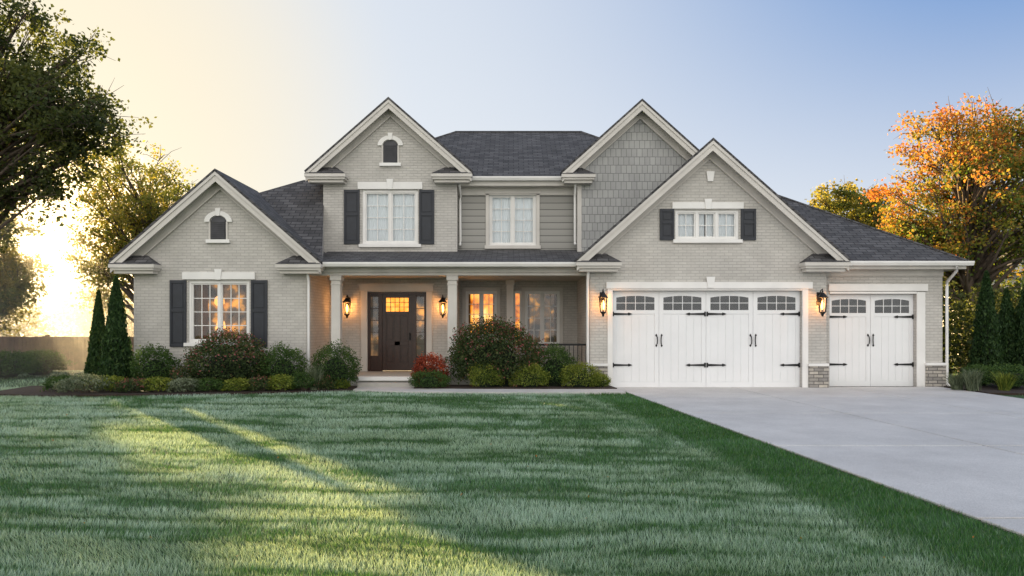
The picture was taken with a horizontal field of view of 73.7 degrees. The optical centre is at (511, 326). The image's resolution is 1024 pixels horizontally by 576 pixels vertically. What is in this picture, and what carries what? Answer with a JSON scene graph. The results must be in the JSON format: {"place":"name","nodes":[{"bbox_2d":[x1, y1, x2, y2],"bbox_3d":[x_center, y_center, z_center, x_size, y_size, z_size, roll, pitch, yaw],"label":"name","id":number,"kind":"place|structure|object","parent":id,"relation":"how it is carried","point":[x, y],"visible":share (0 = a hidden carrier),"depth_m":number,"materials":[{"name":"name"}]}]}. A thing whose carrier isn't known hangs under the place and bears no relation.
{"place":"outdoors","nodes":[
{"label":"outdoors","id":0,"kind":"place"},
{"bbox_2d":[194,285,200,338],"bbox_3d":[-8.227,-0.379,17.900,0.219,1.600,0.040,0,0,0],"label":"window curtain","id":1,"kind":"object","parent":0,"point":[197,311],"depth_m":17.89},
{"bbox_2d":[208,285,245,337],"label":"window panes","id":2,"kind":"object","parent":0,"point":[227,306],"depth_m":18.72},
{"bbox_2d":[331,280,341,357],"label":"porch column","id":3,"kind":"structure","parent":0,"point":[336,312],"depth_m":17.77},
{"bbox_2d":[367,194,387,240],"bbox_3d":[-3.889,-3.126,19.670,0.768,1.549,0.016,0,0,0],"label":"window curtain","id":4,"kind":"object","parent":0,"point":[372,212],"depth_m":19.67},
{"bbox_2d":[330,278,447,370],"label":"porch back wall","id":5,"kind":"structure","parent":0,"point":[351,329],"depth_m":19.80,"materials":[{"name":"brick"}]},
{"bbox_2d":[358,283,434,370],"bbox_3d":[-3.344,0.027,19.744,2.225,2.543,0.108,0,0,0],"label":"door surround","id":6,"kind":"object","parent":5,"relation":"attached to","point":[365,288],"visible":0.91,"depth_m":19.75,"materials":[{"name":"paint"}]},
{"bbox_2d":[368,292,425,370],"bbox_3d":[-3.335,0.148,19.880,1.705,2.304,0.120,0,0,0],"label":"front door frame","id":7,"kind":"object","parent":6,"relation":"attached to","point":[374,363],"visible":0.85,"depth_m":19.82,"materials":[{"name":"brown wood"}]},
{"bbox_2d":[371,297,377,355],"bbox_3d":[-4.001,-0.052,20.170,0.333,1.904,0.001,0,0,0],"label":"sidelight glow","id":8,"kind":"object","parent":7,"relation":"in","point":[374,328],"visible":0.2,"depth_m":20.17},
{"bbox_2d":[382,294,411,370],"bbox_3d":[-3.335,0.173,19.885,0.872,2.214,0.070,0,0,0],"label":"front door","id":9,"kind":"structure","parent":7,"relation":"attached to","point":[396,343],"depth_m":19.85,"materials":[{"name":"brown wood"}]},
{"bbox_2d":[417,297,423,355],"bbox_3d":[-2.669,-0.052,20.170,0.333,1.904,0.001,0,0,0],"label":"sidelight glow","id":10,"kind":"object","parent":7,"relation":"in","point":[420,328],"visible":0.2,"depth_m":20.17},
{"bbox_2d":[393,194,414,240],"bbox_3d":[-3.071,-3.126,19.670,0.768,1.549,0.016,0,0,0],"label":"window curtain","id":11,"kind":"object","parent":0,"point":[409,208],"depth_m":19.67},
{"bbox_2d":[309,267,586,275],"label":"porch beam","id":12,"kind":"structure","parent":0,"point":[458,271],"depth_m":17.75,"materials":[{"name":"wood"}]},
{"bbox_2d":[324,250,582,261],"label":"porch roof","id":13,"kind":"structure","parent":12,"relation":"on","point":[515,255],"depth_m":18.51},
{"bbox_2d":[448,280,457,368],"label":"porch column","id":14,"kind":"structure","parent":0,"point":[452,306],"depth_m":17.77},
{"bbox_2d":[323,276,583,280],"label":"porch ceiling","id":15,"kind":"structure","parent":0,"point":[520,278],"depth_m":19.49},
{"bbox_2d":[471,294,492,331],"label":"window panes","id":16,"kind":"object","parent":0,"point":[488,299],"depth_m":22.12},
{"bbox_2d":[493,198,509,242],"bbox_3d":[-0.335,-3.106,20.020,0.659,1.501,0.016,0,0,0],"label":"window curtain","id":17,"kind":"object","parent":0,"point":[497,216],"depth_m":20.02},
{"bbox_2d":[0,327,1023,575],"bbox_3d":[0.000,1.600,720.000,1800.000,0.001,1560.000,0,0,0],"label":"ground","id":18,"kind":"structure","parent":0,"point":[680,459],"depth_m":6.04,"materials":[{"name":"green plant"}]},
{"bbox_2d":[0,348,46,378],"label":"boxwood shrub","id":19,"kind":"object","parent":18,"relation":"on","point":[10,368],"visible":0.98,"depth_m":20.83,"materials":[{"name":"green plant"}]},
{"bbox_2d":[0,210,55,336],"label":"birch tree","id":20,"kind":"object","parent":18,"relation":"on","point":[14,271],"visible":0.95,"depth_m":27.38,"materials":[{"name":"green plant"}]},
{"bbox_2d":[9,349,76,375],"bbox_3d":[-15.244,1.157,22.015,2.018,0.901,1.746,0,0,0],"label":"boxwood shrub","id":21,"kind":"object","parent":18,"relation":"on","point":[49,366],"visible":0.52,"depth_m":21.82,"materials":[{"name":"green plant"}]},
{"bbox_2d":[0,335,133,369],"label":"wooden fence","id":22,"kind":"object","parent":18,"relation":"on","point":[75,349],"visible":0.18,"depth_m":24.50,"materials":[{"name":"brown wood"}]},
{"bbox_2d":[0,0,156,254],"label":"oak tree","id":23,"kind":"object","parent":18,"relation":"on","point":[40,107],"visible":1,"depth_m":19.24,"materials":[{"name":"green plant"}]},
{"bbox_2d":[59,138,197,322],"bbox_3d":[-15.220,-3.232,29.025,7.145,9.675,6.019,0,0,-23],"label":"birch tree","id":24,"kind":"object","parent":18,"relation":"on","point":[152,207],"visible":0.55,"depth_m":28.31,"materials":[{"name":"green plant"}]},
{"bbox_2d":[134,190,306,385],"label":"wing wall","id":25,"kind":"structure","parent":18,"relation":"on","point":[257,248],"depth_m":17.60,"materials":[{"name":"brick"}]},
{"bbox_2d":[170,280,186,346],"bbox_3d":[-8.598,-0.337,17.576,0.421,1.718,0.042,0,0,0],"label":"shutter","id":26,"kind":"object","parent":25,"relation":"attached to","point":[178,313],"visible":1,"depth_m":17.57,"materials":[{"name":"paint"}]},
{"bbox_2d":[109,256,321,264],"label":"eave return roof","id":27,"kind":"structure","parent":25,"relation":"attached to","point":[150,260],"depth_m":17.33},
{"bbox_2d":[108,264,324,273],"bbox_3d":[-7.500,-1.461,17.400,5.360,0.230,0.400,0,0,0],"label":"eave return","id":28,"kind":"object","parent":25,"relation":"attached to","point":[156,268],"visible":0.98,"depth_m":17.24,"materials":[{"name":"wood"}]},
{"bbox_2d":[182,269,254,279],"bbox_3d":[-7.554,-1.340,17.564,1.870,0.275,0.068,0,0,0],"label":"window lintel","id":29,"kind":"structure","parent":25,"relation":"attached to","point":[217,274],"depth_m":17.55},
{"bbox_2d":[189,281,248,342],"bbox_3d":[-7.554,-0.379,17.675,1.566,1.600,0.090,0,0,0],"label":"window frame","id":30,"kind":"object","parent":25,"relation":"in","point":[219,284],"visible":0.73,"depth_m":17.63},
{"bbox_2d":[251,280,267,346],"bbox_3d":[-6.510,-0.337,17.576,0.421,1.718,0.042,0,0,0],"label":"shutter","id":31,"kind":"object","parent":25,"relation":"attached to","point":[259,309],"visible":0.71,"depth_m":17.57,"materials":[{"name":"paint"}]},
{"bbox_2d":[309,276,329,368],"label":"wing side wall","id":32,"kind":"structure","parent":18,"relation":"on","point":[320,311],"depth_m":18.75,"materials":[{"name":"brick"}]},
{"bbox_2d":[108,169,324,262],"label":"gable roof","id":33,"kind":"structure","parent":32,"relation":"on","point":[255,198],"depth_m":17.40,"materials":[{"name":"tile"}]},
{"bbox_2d":[110,171,322,272],"bbox_3d":[-7.500,-2.637,17.412,5.320,2.562,0.374,0,0,0],"label":"rake board","id":34,"kind":"object","parent":33,"relation":"attached to","point":[182,211],"visible":0.86,"depth_m":17.25,"materials":[{"name":"wood"}]},
{"bbox_2d":[259,180,323,257],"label":"hip roof","id":35,"kind":"structure","parent":32,"relation":"on","point":[298,206],"depth_m":19.42,"materials":[{"name":"tile"}]},
{"bbox_2d":[323,370,568,385],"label":"porch floor","id":36,"kind":"structure","parent":18,"relation":"on","point":[388,373],"depth_m":18.12,"materials":[{"name":"concrete"}]},
{"bbox_2d":[353,387,625,393],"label":"front walkway","id":37,"kind":"structure","parent":18,"relation":"on","point":[454,391],"depth_m":16.43,"materials":[{"name":"concrete"}]},
{"bbox_2d":[0,277,1021,361],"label":"distant tree line","id":38,"kind":"object","parent":18,"relation":"on","point":[84,323],"visible":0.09,"depth_m":41.81,"materials":[{"name":"green plant"}]},
{"bbox_2d":[0,382,1023,397],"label":"mulch bed","id":39,"kind":"object","parent":18,"relation":"on","point":[28,391],"visible":0.44,"depth_m":16.18,"materials":[{"name":"brown soil"}]},
{"bbox_2d":[51,372,112,392],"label":"border perennial","id":40,"kind":"object","parent":39,"relation":"on","point":[81,387],"visible":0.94,"depth_m":15.68,"materials":[{"name":"green plant"}]},
{"bbox_2d":[83,289,104,379],"bbox_3d":[-10.911,0.303,17.992,0.632,2.595,0.662,0,0,0],"label":"arborvitae tree","id":41,"kind":"object","parent":39,"relation":"on","point":[96,333],"visible":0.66,"depth_m":17.86,"materials":[{"name":"green plant"}]},
{"bbox_2d":[96,275,134,385],"bbox_3d":[-9.853,0.155,16.995,0.835,2.889,0.869,0,0,-34],"label":"arborvitae tree","id":42,"kind":"object","parent":39,"relation":"on","point":[117,352],"visible":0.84,"depth_m":16.84,"materials":[{"name":"green plant"}]},
{"bbox_2d":[113,377,152,392],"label":"border perennial","id":43,"kind":"object","parent":39,"relation":"on","point":[133,385],"visible":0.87,"depth_m":15.77,"materials":[{"name":"green plant"}]},
{"bbox_2d":[125,343,183,385],"bbox_3d":[-8.862,0.984,17.025,1.287,1.239,1.099,0,0,0],"label":"boxwood shrub","id":44,"kind":"object","parent":39,"relation":"on","point":[154,367],"visible":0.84,"depth_m":16.79,"materials":[{"name":"green plant"}]},
{"bbox_2d":[166,377,206,391],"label":"border perennial","id":45,"kind":"object","parent":39,"relation":"on","point":[176,384],"visible":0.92,"depth_m":15.90,"materials":[{"name":"green plant"}]},
{"bbox_2d":[177,325,272,389],"bbox_3d":[-7.058,0.780,16.950,2.410,1.650,2.070,0,0,0],"label":"flowering shrub","id":46,"kind":"object","parent":39,"relation":"on","point":[225,361],"visible":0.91,"depth_m":16.48,"materials":[{"name":"green plant"}]},
{"bbox_2d":[253,341,310,388],"bbox_3d":[-5.658,0.968,16.907,1.339,1.271,1.128,0,0,0],"label":"boxwood shrub","id":47,"kind":"object","parent":39,"relation":"on","point":[283,366],"visible":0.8,"depth_m":16.70,"materials":[{"name":"green plant"}]},
{"bbox_2d":[306,339,362,387],"bbox_3d":[-4.406,0.952,16.985,1.437,1.303,1.115,0,0,0],"label":"boxwood shrub","id":48,"kind":"object","parent":39,"relation":"on","point":[338,368],"visible":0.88,"depth_m":16.79,"materials":[{"name":"green plant"}]},
{"bbox_2d":[408,369,451,387],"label":"boxwood shrub","id":49,"kind":"object","parent":39,"relation":"on","point":[428,380],"visible":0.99,"depth_m":16.81,"materials":[{"name":"green plant"}]},
{"bbox_2d":[410,351,449,384],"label":"red barberry shrub","id":50,"kind":"object","parent":39,"relation":"on","point":[421,363],"visible":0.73,"depth_m":17.15,"materials":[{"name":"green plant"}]},
{"bbox_2d":[467,360,504,386],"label":"lime spirea shrub","id":51,"kind":"object","parent":39,"relation":"on","point":[486,379],"visible":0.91,"depth_m":16.87,"materials":[{"name":"green plant"}]},
{"bbox_2d":[443,311,548,386],"bbox_3d":[-0.406,0.606,17.272,2.672,1.998,1.142,0,0,0],"label":"flowering shrub","id":52,"kind":"object","parent":39,"relation":"on","point":[495,349],"visible":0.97,"depth_m":17.05,"materials":[{"name":"green plant"}]},
{"bbox_2d":[506,361,553,386],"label":"lime spirea shrub","id":53,"kind":"object","parent":39,"relation":"on","point":[529,379],"visible":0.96,"depth_m":16.88,"materials":[{"name":"green plant"}]},
{"bbox_2d":[532,340,579,385],"bbox_3d":[1.044,0.974,17.373,1.420,1.260,0.828,0,0,0],"label":"boxwood shrub","id":54,"kind":"object","parent":39,"relation":"on","point":[553,364],"visible":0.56,"depth_m":17.20,"materials":[{"name":"green plant"}]},
{"bbox_2d":[558,361,603,386],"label":"lime spirea shrub","id":55,"kind":"object","parent":39,"relation":"on","point":[580,377],"visible":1,"depth_m":16.90,"materials":[{"name":"green plant"}]},
{"bbox_2d":[968,270,1005,370],"bbox_3d":[13.195,0.008,19.032,0.973,3.185,0.991,0,0,0],"label":"arborvitae tree","id":56,"kind":"object","parent":39,"relation":"on","point":[987,348],"visible":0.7,"depth_m":18.85,"materials":[{"name":"green plant"}]},
{"bbox_2d":[979,362,1023,388],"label":"boxwood shrub","id":57,"kind":"object","parent":39,"relation":"on","point":[1019,383],"visible":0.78,"depth_m":17.05,"materials":[{"name":"green plant"}]},
{"bbox_2d":[458,274,589,369],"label":"porch return wall","id":58,"kind":"structure","parent":18,"relation":"on","point":[581,310],"depth_m":19.69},
{"bbox_2d":[323,118,456,252],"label":"gable wall","id":59,"kind":"structure","parent":58,"relation":"on","point":[418,161],"depth_m":19.50,"materials":[{"name":"brick"}]},
{"bbox_2d":[344,190,359,243],"bbox_3d":[-4.572,-3.126,19.476,0.448,1.549,0.042,0,0,0],"label":"shutter","id":60,"kind":"object","parent":59,"relation":"attached to","point":[351,216],"visible":1,"depth_m":19.46,"materials":[{"name":"paint"}]},
{"bbox_2d":[304,173,472,183],"bbox_3d":[-3.465,-4.175,19.300,4.700,0.230,0.400,0,0,0],"label":"eave return","id":61,"kind":"object","parent":59,"relation":"attached to","point":[343,178],"visible":0.98,"depth_m":19.14,"materials":[{"name":"wood"}]},
{"bbox_2d":[358,179,421,188],"bbox_3d":[-3.480,-4.056,19.464,1.847,0.295,0.068,0,0,0],"label":"window lintel","id":62,"kind":"structure","parent":59,"relation":"attached to","point":[389,184],"depth_m":19.45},
{"bbox_2d":[363,190,417,243],"bbox_3d":[-3.480,-3.126,19.575,1.586,1.549,0.090,0,0,0],"label":"window frame","id":63,"kind":"object","parent":59,"relation":"in","point":[390,193],"visible":1,"depth_m":19.53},
{"bbox_2d":[419,190,433,243],"bbox_3d":[-2.435,-3.126,19.476,0.429,1.549,0.042,0,0,0],"label":"shutter","id":64,"kind":"object","parent":59,"relation":"attached to","point":[426,216],"visible":1,"depth_m":19.46,"materials":[{"name":"paint"}]},
{"bbox_2d":[322,262,575,266],"bbox_3d":[-1.558,-1.585,17.415,6.524,0.110,0.130,0,0,0],"label":"gutter","id":65,"kind":"object","parent":58,"relation":"attached to","point":[448,264],"visible":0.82,"depth_m":17.36,"materials":[{"name":"white paint"}]},
{"bbox_2d":[457,184,457,250],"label":"side wall","id":66,"kind":"structure","parent":58,"relation":"on","point":[457,218],"depth_m":19.63,"materials":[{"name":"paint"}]},
{"bbox_2d":[437,133,597,175],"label":"hip roof","id":67,"kind":"structure","parent":66,"relation":"on","point":[517,154],"depth_m":21.40,"materials":[{"name":"tile"}]},
{"bbox_2d":[304,97,472,173],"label":"gable roof","id":68,"kind":"structure","parent":67,"relation":"attached to","point":[367,116],"depth_m":19.12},
{"bbox_2d":[305,99,471,181],"bbox_3d":[-3.465,-5.219,19.312,4.660,2.298,0.374,0,0,0],"label":"rake board","id":69,"kind":"object","parent":68,"relation":"attached to","point":[358,135],"visible":0.85,"depth_m":19.15,"materials":[{"name":"wood"}]},
{"bbox_2d":[472,176,561,180],"bbox_3d":[0.144,-4.205,19.405,3.182,0.110,0.130,0,0,0],"label":"gutter","id":70,"kind":"object","parent":67,"relation":"attached to","point":[516,178],"visible":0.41,"depth_m":19.35,"materials":[{"name":"white paint"}]},
{"bbox_2d":[560,99,698,174],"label":"gable roof","id":71,"kind":"structure","parent":67,"relation":"on","point":[619,120],"depth_m":19.12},
{"bbox_2d":[562,101,696,181],"bbox_3d":[3.650,-5.186,19.312,4.480,2.264,0.374,0,0,0],"label":"rake board","id":72,"kind":"object","parent":71,"relation":"attached to","point":[664,131],"visible":0.77,"depth_m":19.15,"materials":[{"name":"wood"}]},
{"bbox_2d":[458,195,576,249],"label":"recessed siding wall","id":73,"kind":"structure","parent":58,"relation":"on","point":[556,222],"depth_m":19.85,"materials":[{"name":"wood"}]},
{"bbox_2d":[485,189,540,248],"bbox_3d":[0.019,-3.121,19.814,1.628,1.731,0.068,0,0,0],"label":"recess window casing","id":74,"kind":"object","parent":73,"relation":"attached to","point":[537,192],"visible":1,"depth_m":19.79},
{"bbox_2d":[489,195,535,244],"bbox_3d":[0.019,-3.106,19.925,1.368,1.501,0.090,0,0,0],"label":"window frame","id":75,"kind":"object","parent":74,"relation":"in","point":[512,218],"visible":1,"depth_m":19.91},
{"bbox_2d":[457,181,576,194],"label":"eave fascia","id":76,"kind":"structure","parent":73,"relation":"attached to","point":[545,187],"depth_m":19.74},
{"bbox_2d":[589,366,945,387],"bbox_3d":[8.084,1.310,18.695,11.390,0.580,5.112,0,0,-34],"label":"stone base","id":77,"kind":"object","parent":18,"relation":"on","point":[818,376],"visible":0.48,"depth_m":17.53,"materials":[{"name":"grey stone"}]},
{"bbox_2d":[783,198,963,260],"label":"garage hip roof","id":78,"kind":"structure","parent":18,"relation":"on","point":[852,241],"depth_m":18.39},
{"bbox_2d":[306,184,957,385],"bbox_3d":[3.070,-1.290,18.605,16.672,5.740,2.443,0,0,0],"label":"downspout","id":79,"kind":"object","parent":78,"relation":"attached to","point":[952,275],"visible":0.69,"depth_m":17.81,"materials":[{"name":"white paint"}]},
{"bbox_2d":[574,138,850,261],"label":"gable roof","id":80,"kind":"structure","parent":78,"relation":"on","point":[747,169],"depth_m":17.22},
{"bbox_2d":[576,140,848,270],"bbox_3d":[5.080,-3.052,17.412,6.880,3.292,0.374,0,0,0],"label":"rake board","id":81,"kind":"object","parent":80,"relation":"attached to","point":[763,196],"visible":0.84,"depth_m":17.25,"materials":[{"name":"wood"}]},
{"bbox_2d":[577,254,849,262],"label":"eave return roof","id":82,"kind":"structure","parent":78,"relation":"on","point":[810,258],"depth_m":17.34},
{"bbox_2d":[779,195,968,260],"bbox_3d":[9.900,-2.875,21.100,3.664,2.480,7.264,0,0,0],"label":"hip cap","id":83,"kind":"object","parent":78,"relation":"on","point":[903,238],"visible":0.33,"depth_m":18.98,"materials":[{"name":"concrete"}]},
{"bbox_2d":[850,261,974,265],"bbox_3d":[10.165,-1.615,17.445,3.230,0.110,0.130,0,0,0],"label":"gutter","id":84,"kind":"object","parent":78,"relation":"attached to","point":[912,263],"visible":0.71,"depth_m":17.39,"materials":[{"name":"white paint"}]},
{"bbox_3d":[3.652,-3.050,22.750,3.535,2.900,6.500,0,0,0],"label":"shake side wall","id":85,"kind":"object","parent":78,"relation":"on","visible":0},
{"bbox_2d":[582,120,685,251],"bbox_3d":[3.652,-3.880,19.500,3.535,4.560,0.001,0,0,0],"label":"shake gable wall","id":86,"kind":"structure","parent":85,"relation":"attached to","point":[635,164],"depth_m":19.50,"materials":[{"name":"wood"}]},
{"bbox_3d":[5.027,-2.619,17.946,1.634,0.758,0.450,0,0,0],"label":"window","id":87,"kind":"object","parent":78,"relation":"attached to","visible":0},
{"bbox_2d":[660,209,673,239],"bbox_3d":[3.992,-2.627,17.576,0.370,0.808,0.042,0,0,0],"label":"shutter","id":88,"kind":"object","parent":87,"relation":"attached to","point":[666,224],"visible":1,"depth_m":17.57,"materials":[{"name":"paint"}]},
{"bbox_2d":[741,209,755,239],"bbox_3d":[6.088,-2.627,17.576,0.387,0.808,0.042,0,0,0],"label":"shutter","id":89,"kind":"object","parent":87,"relation":"attached to","point":[748,224],"visible":1,"depth_m":17.57,"materials":[{"name":"paint"}]},
{"bbox_2d":[804,178,955,278],"bbox_3d":[17.352,-2.837,32.858,8.380,8.894,5.240,0,0,0],"label":"ash tree","id":90,"kind":"object","parent":18,"relation":"on","point":[846,199],"visible":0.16,"depth_m":32.40,"materials":[{"name":"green plant"}]},
{"bbox_2d":[859,87,1023,371],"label":"maple tree","id":91,"kind":"object","parent":18,"relation":"on","point":[982,217],"visible":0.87,"depth_m":23.39,"materials":[{"name":"orange plant"}]},
{"bbox_2d":[943,278,1021,375],"bbox_3d":[19.034,0.033,22.113,13.547,3.228,2.807,0,0,-4],"label":"hedge row","id":92,"kind":"object","parent":18,"relation":"on","point":[956,338],"visible":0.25,"depth_m":21.43,"materials":[{"name":"green plant"}]},
{"bbox_2d":[998,287,1019,372],"bbox_3d":[14.320,0.232,19.771,0.905,2.736,0.854,0,0,0],"label":"arborvitae tree","id":93,"kind":"object","parent":18,"relation":"on","point":[1006,315],"visible":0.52,"depth_m":19.63,"materials":[{"name":"green plant"}]},
{"bbox_2d":[1010,277,1023,374],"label":"arborvitae tree","id":94,"kind":"object","parent":18,"relation":"on","point":[1019,318],"visible":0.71,"depth_m":19.44,"materials":[{"name":"green plant"}]},
{"bbox_2d":[0,0,1023,326],"label":"sky","id":95,"kind":"structure","parent":0,"point":[806,94],"materials":[{"name":"blue"}]},
{"bbox_2d":[460,281,576,367],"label":"porch recess wall","id":96,"kind":"structure","parent":0,"point":[569,312],"depth_m":21.00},
{"bbox_2d":[462,287,562,347],"bbox_3d":[0.020,-0.271,20.979,3.094,1.868,0.038,0,0,0],"label":"porch window casing","id":97,"kind":"object","parent":96,"relation":"attached to","point":[497,289],"visible":0.59,"depth_m":20.97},
{"bbox_2d":[466,291,496,336],"bbox_3d":[-0.945,-0.382,21.075,0.965,1.407,0.090,0,0,0],"label":"window frame","id":98,"kind":"object","parent":97,"relation":"in","point":[481,300],"visible":0.54,"depth_m":21.03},
{"bbox_2d":[525,291,559,343],"bbox_3d":[0.934,-0.261,21.075,1.065,1.648,0.090,0,0,0],"label":"window frame","id":99,"kind":"object","parent":96,"relation":"in","point":[541,293],"visible":0.77,"depth_m":21.03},
{"bbox_2d":[530,294,553,341],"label":"window panes","id":100,"kind":"object","parent":99,"relation":"in","point":[535,316],"depth_m":22.12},
{"bbox_2d":[515,198,532,242],"bbox_3d":[0.373,-3.106,20.020,0.659,1.501,0.016,0,0,0],"label":"window curtain","id":101,"kind":"object","parent":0,"point":[528,215],"depth_m":20.02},
{"bbox_2d":[678,214,703,235],"bbox_3d":[4.606,-2.619,17.770,0.792,0.758,0.016,0,0,0],"label":"window curtain","id":102,"kind":"object","parent":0,"point":[681,221],"depth_m":17.77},
{"bbox_2d":[590,160,825,386],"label":"garage gable wall","id":103,"kind":"structure","parent":0,"point":[776,250],"depth_m":17.60,"materials":[{"name":"brick"}]},
{"bbox_2d":[613,291,799,386],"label":"garage door boards","id":104,"kind":"object","parent":103,"relation":"in","point":[701,339],"visible":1,"depth_m":17.73,"materials":[{"name":"wood"}]},
{"bbox_2d":[616,296,794,309],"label":"garage door windows","id":105,"kind":"structure","parent":104,"relation":"in","point":[694,303],"depth_m":17.74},
{"bbox_2d":[613,312,799,366],"bbox_3d":[5.036,0.337,17.707,4.864,1.446,0.079,0,0,0],"label":"garage door hardware","id":106,"kind":"object","parent":104,"relation":"attached to","point":[707,314],"visible":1,"depth_m":17.71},
{"bbox_2d":[675,210,737,238],"bbox_3d":[5.027,-2.619,17.675,1.634,0.758,0.090,0,0,0],"label":"window frame","id":107,"kind":"object","parent":103,"relation":"in","point":[696,213],"visible":0.98,"depth_m":17.63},
{"bbox_2d":[672,199,743,208],"bbox_3d":[5.044,-3.151,17.564,1.836,0.258,0.068,0,0,0],"label":"window lintel","id":108,"kind":"structure","parent":103,"relation":"attached to","point":[708,204],"depth_m":17.55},
{"bbox_2d":[576,262,850,271],"bbox_3d":[5.080,-1.511,17.400,6.920,0.230,0.400,0,0,0],"label":"eave return","id":109,"kind":"object","parent":103,"relation":"attached to","point":[803,266],"visible":0.95,"depth_m":17.24,"materials":[{"name":"wood"}]},
{"bbox_2d":[606,277,927,387],"bbox_3d":[6.651,0.160,17.797,8.452,2.880,0.565,0,0,0],"label":"garage door casing","id":110,"kind":"object","parent":103,"relation":"attached to","point":[710,284],"visible":0.86,"depth_m":17.57,"materials":[{"name":"wood"}]},
{"bbox_2d":[706,214,733,235],"bbox_3d":[5.448,-2.619,17.770,0.792,0.758,0.016,0,0,0],"label":"window curtain","id":111,"kind":"object","parent":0,"point":[722,221],"depth_m":17.77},
{"bbox_2d":[616,387,1023,536],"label":"driveway","id":112,"kind":"structure","parent":0,"point":[962,451],"depth_m":10.21,"materials":[{"name":"concrete"}]},
{"bbox_2d":[826,276,942,386],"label":"garage side bay wall","id":113,"kind":"structure","parent":0,"point":[934,323],"depth_m":17.90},
{"bbox_2d":[829,294,912,385],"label":"garage door boards","id":114,"kind":"object","parent":113,"relation":"in","point":[850,348],"visible":1,"depth_m":18.03,"materials":[{"name":"wood"}]},
{"bbox_2d":[832,299,908,312],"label":"garage door windows","id":115,"kind":"structure","parent":114,"relation":"in","point":[891,305],"depth_m":18.04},
{"bbox_2d":[826,266,965,275],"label":"garage fascia","id":116,"kind":"structure","parent":113,"relation":"attached to","point":[896,270],"depth_m":17.86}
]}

